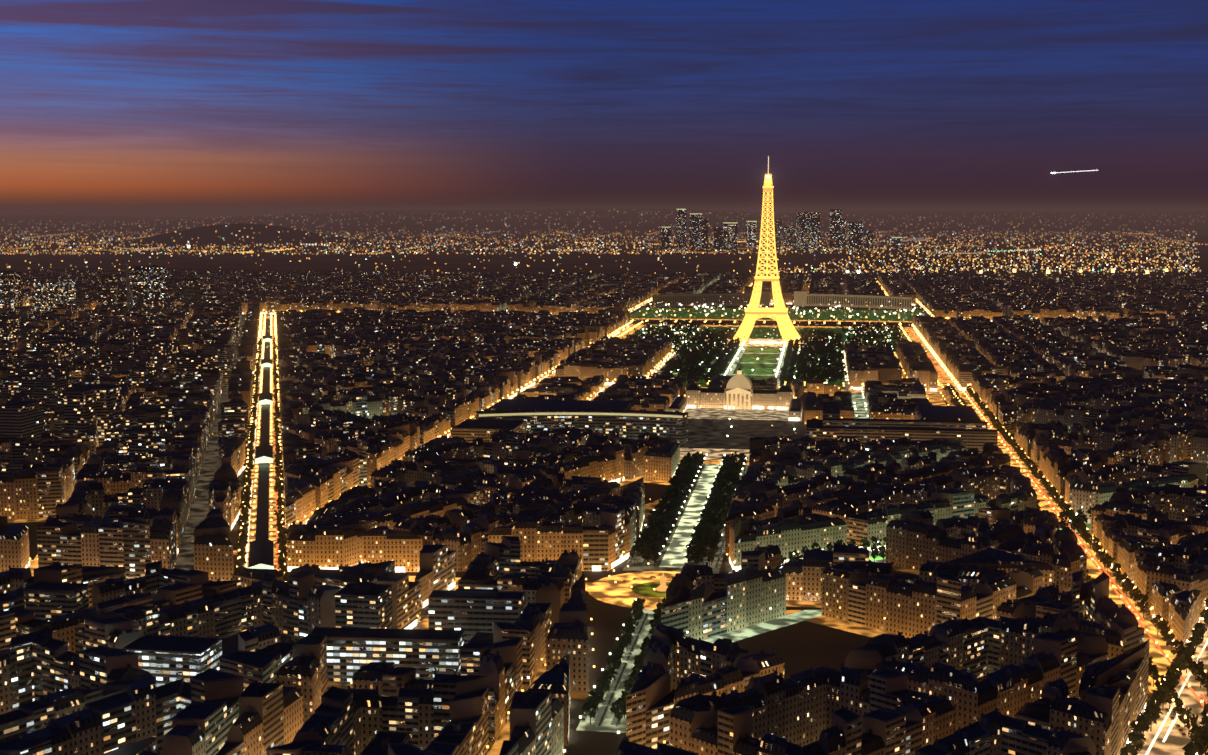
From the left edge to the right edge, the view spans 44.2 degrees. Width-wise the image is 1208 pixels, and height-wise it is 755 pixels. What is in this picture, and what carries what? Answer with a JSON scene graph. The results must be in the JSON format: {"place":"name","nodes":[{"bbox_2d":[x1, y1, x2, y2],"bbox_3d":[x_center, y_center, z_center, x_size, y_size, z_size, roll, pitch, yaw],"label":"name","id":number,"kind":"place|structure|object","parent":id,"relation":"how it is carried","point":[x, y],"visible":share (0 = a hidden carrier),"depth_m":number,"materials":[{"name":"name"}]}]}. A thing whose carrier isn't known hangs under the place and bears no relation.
{"place":"outdoors","nodes":[
{"label":"outdoors","id":0,"kind":"place"},
{"bbox_2d":[0,214,1207,754],"bbox_3d":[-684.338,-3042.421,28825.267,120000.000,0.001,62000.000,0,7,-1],"label":"ground","id":1,"kind":"structure","parent":0,"point":[800,646],"depth_m":6736.87,"materials":[{"name":"grey"}]},
{"bbox_2d":[248,319,273,568],"bbox_3d":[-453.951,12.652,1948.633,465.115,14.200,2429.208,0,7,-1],"label":"metro viaduct","id":2,"kind":"object","parent":1,"relation":"on","point":[261,550],"visible":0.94,"depth_m":1295.57,"materials":[{"name":"metal"}]},
{"bbox_2d":[0,208,1207,754],"bbox_3d":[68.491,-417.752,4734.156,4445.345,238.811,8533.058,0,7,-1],"label":"city buildings","id":3,"kind":"structure","parent":1,"relation":"on","point":[120,634],"depth_m":1069.60,"materials":[{"name":"stone"}]},
{"bbox_2d":[8,283,1207,754],"bbox_3d":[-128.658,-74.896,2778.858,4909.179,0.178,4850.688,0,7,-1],"label":"street lights","id":4,"kind":"object","parent":1,"relation":"on","point":[714,435],"visible":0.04,"depth_m":1268.25},
{"bbox_2d":[245,322,1207,754],"bbox_3d":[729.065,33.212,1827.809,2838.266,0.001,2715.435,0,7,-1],"label":"traffic trails","id":5,"kind":"object","parent":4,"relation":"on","point":[1053,510],"visible":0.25,"depth_m":956.21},
{"bbox_2d":[233,318,1207,754],"bbox_3d":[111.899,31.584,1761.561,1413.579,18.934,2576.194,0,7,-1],"label":"trees","id":6,"kind":"object","parent":1,"relation":"on","point":[657,532],"visible":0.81,"depth_m":1137.44,"materials":[{"name":"green plant"}]},
{"bbox_2d":[239,391,1206,736],"bbox_3d":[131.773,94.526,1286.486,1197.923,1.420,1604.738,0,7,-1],"label":"parked cars","id":7,"kind":"object","parent":1,"relation":"on","point":[603,711],"visible":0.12,"depth_m":794.03,"materials":[{"name":"paint"}]},
{"bbox_2d":[733,156,800,345],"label":"eiffel tower","id":8,"kind":"structure","parent":1,"relation":"on","point":[753,310],"depth_m":2638.41,"materials":[{"name":"wrought iron"},{"name":"paint"}]},
{"bbox_2d":[0,207,1207,245],"bbox_3d":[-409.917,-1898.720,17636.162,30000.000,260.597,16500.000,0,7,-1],"label":"distant hills","id":9,"kind":"structure","parent":0,"point":[209,235],"depth_m":17337.22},
{"bbox_2d":[0,209,1207,754],"bbox_3d":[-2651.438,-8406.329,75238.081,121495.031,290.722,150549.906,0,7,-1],"label":"city lights","id":10,"kind":"object","parent":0,"point":[586,249],"visible":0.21,"depth_m":8712.45},
{"bbox_2d":[0,0,1207,213],"label":"sky","id":11,"kind":"structure","parent":0,"point":[106,105],"materials":[{"name":"blue"}]},
{"bbox_2d":[1051,170,1096,173],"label":"airplane light trail","id":12,"kind":"object","parent":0,"point":[1071,171],"visible":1,"depth_m":19966.73,"materials":[{"name":"white"}]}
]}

